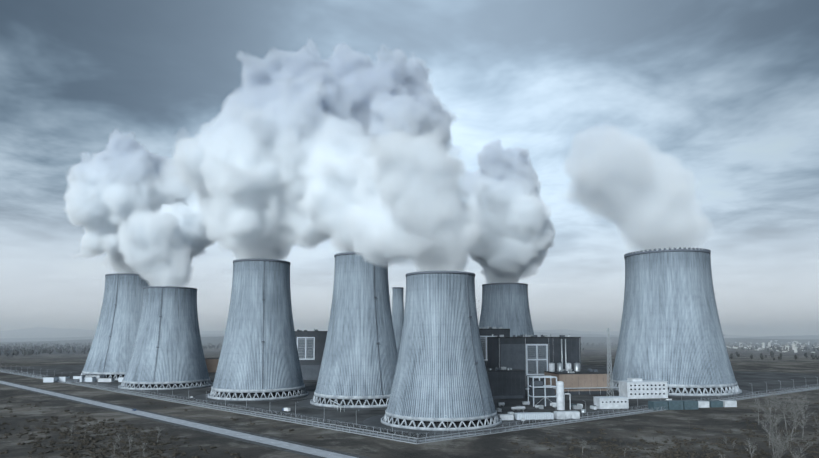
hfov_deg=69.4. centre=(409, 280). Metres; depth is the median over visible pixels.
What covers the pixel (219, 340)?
hill ridge
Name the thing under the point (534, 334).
hill ridge
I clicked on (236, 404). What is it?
service road
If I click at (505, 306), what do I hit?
cooling tower
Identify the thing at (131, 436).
bare tree
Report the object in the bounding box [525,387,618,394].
pipe rack
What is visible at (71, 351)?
trees
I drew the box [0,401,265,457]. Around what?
scrub clumps
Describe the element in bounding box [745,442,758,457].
bare tree
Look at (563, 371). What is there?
roof plant and pipes
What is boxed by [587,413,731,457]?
shrubs
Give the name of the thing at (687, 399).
service road
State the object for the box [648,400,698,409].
teal container sheds
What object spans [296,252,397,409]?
cooling tower
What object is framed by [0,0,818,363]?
sky
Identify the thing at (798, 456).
bare tree
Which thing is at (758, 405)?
bare tree
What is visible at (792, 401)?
bare tree
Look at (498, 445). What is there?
ground
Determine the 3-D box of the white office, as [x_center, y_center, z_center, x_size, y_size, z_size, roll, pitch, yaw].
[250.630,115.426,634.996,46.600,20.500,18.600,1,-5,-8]
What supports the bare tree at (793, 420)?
on the ground at (498, 445)
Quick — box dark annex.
[486,369,524,398]
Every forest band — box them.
[0,342,221,356]
[581,342,818,360]
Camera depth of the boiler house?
764.84 m
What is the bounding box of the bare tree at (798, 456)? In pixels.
[789,434,816,457]
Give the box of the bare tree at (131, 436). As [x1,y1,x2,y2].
[123,433,132,452]
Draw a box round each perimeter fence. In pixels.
[2,369,416,438]
[3,372,416,443]
[416,386,817,443]
[418,384,818,438]
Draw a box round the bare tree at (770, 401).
[764,388,779,420]
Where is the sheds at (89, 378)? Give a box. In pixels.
[43,375,123,381]
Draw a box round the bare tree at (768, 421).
[754,406,779,446]
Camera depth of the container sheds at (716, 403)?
549.38 m
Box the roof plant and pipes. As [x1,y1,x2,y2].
[297,326,597,372]
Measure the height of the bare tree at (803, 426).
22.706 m
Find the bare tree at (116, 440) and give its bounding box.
[114,433,121,450]
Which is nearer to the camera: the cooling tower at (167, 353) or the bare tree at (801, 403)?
the bare tree at (801, 403)
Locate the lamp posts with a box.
[16,365,817,431]
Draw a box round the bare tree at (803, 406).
[795,398,809,418]
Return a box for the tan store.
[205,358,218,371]
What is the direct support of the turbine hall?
on the plant yard ground at (757, 381)
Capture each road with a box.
[0,381,356,457]
[8,369,364,424]
[492,383,818,423]
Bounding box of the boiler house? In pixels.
[479,329,509,368]
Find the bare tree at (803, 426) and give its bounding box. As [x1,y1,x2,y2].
[794,409,809,438]
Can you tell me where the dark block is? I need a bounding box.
[295,331,326,379]
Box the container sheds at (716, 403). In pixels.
[698,400,736,407]
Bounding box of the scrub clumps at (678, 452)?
[510,403,818,457]
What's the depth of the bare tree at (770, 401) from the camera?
462.49 m
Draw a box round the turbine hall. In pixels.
[487,337,580,389]
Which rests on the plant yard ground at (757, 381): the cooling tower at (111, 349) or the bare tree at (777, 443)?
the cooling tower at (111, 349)
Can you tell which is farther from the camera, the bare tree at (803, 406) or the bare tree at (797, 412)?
the bare tree at (803, 406)
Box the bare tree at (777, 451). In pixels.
[765,431,795,457]
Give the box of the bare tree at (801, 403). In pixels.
[793,392,808,422]
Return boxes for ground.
[0,341,818,457]
[0,365,818,442]
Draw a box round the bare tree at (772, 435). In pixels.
[754,415,777,457]
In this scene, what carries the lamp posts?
on the plant yard ground at (757, 381)
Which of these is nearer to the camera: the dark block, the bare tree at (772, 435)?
the bare tree at (772, 435)
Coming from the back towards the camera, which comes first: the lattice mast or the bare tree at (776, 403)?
the lattice mast
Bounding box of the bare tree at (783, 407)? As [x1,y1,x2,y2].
[771,392,789,427]
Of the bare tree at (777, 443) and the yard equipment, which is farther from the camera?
the yard equipment
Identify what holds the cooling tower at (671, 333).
on the plant yard ground at (757, 381)
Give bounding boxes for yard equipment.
[496,401,598,420]
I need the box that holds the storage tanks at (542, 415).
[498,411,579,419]
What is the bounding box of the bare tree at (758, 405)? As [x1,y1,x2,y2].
[750,390,761,424]
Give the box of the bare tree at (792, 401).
[784,391,806,425]
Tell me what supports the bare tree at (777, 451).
on the ground at (498, 445)
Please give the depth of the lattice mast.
650.94 m
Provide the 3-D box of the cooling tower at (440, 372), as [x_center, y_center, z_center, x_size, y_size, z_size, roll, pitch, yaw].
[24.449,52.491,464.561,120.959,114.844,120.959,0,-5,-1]
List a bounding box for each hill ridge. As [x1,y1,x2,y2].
[0,327,800,337]
[1,333,818,341]
[1,336,818,344]
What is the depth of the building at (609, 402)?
538.49 m
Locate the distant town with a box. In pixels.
[726,342,818,352]
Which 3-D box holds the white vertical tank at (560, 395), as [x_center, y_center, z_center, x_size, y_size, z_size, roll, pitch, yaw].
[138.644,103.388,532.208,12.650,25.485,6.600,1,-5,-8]
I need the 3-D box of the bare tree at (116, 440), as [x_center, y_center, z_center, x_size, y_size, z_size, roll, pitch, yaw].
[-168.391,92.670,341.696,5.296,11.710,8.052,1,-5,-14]
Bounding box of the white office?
[619,378,667,398]
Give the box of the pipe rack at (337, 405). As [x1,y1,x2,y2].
[317,400,342,411]
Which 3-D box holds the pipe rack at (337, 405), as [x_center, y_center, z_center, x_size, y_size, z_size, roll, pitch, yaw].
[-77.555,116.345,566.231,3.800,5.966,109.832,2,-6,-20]
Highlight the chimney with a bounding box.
[392,287,403,353]
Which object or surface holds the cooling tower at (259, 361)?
on the plant yard ground at (757, 381)
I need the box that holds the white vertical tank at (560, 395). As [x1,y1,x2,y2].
[556,381,570,409]
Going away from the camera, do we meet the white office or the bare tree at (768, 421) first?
the bare tree at (768, 421)
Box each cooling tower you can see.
[70,273,153,380]
[106,286,212,390]
[194,259,313,401]
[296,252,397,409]
[363,271,519,433]
[479,283,533,336]
[610,248,754,397]
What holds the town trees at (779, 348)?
on the ground at (498, 445)
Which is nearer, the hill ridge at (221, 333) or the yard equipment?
the yard equipment
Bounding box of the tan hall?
[544,362,609,394]
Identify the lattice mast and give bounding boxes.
[606,328,613,395]
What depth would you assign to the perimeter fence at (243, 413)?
488.39 m
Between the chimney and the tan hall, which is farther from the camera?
the chimney
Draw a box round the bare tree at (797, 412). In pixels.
[782,399,803,430]
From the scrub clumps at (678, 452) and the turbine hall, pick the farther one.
the turbine hall
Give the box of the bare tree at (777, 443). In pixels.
[770,432,784,449]
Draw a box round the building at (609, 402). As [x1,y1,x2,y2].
[594,396,628,408]
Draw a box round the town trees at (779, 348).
[726,343,818,351]
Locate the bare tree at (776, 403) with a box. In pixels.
[769,396,782,418]
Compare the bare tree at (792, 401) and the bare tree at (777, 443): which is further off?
the bare tree at (792, 401)
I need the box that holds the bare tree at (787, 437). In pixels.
[769,420,802,457]
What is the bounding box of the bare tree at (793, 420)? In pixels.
[781,410,802,440]
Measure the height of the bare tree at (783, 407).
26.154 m
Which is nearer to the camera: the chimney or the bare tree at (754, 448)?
the bare tree at (754, 448)
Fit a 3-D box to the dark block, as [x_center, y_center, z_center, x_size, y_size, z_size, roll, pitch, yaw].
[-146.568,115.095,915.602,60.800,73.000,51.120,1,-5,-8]
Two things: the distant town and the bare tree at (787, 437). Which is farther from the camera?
the distant town
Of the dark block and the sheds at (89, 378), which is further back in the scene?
the dark block
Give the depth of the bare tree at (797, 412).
408.84 m
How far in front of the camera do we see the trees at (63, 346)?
3531.08 m
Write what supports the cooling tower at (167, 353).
on the plant yard ground at (757, 381)
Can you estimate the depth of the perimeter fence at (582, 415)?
462.45 m
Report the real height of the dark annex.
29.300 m

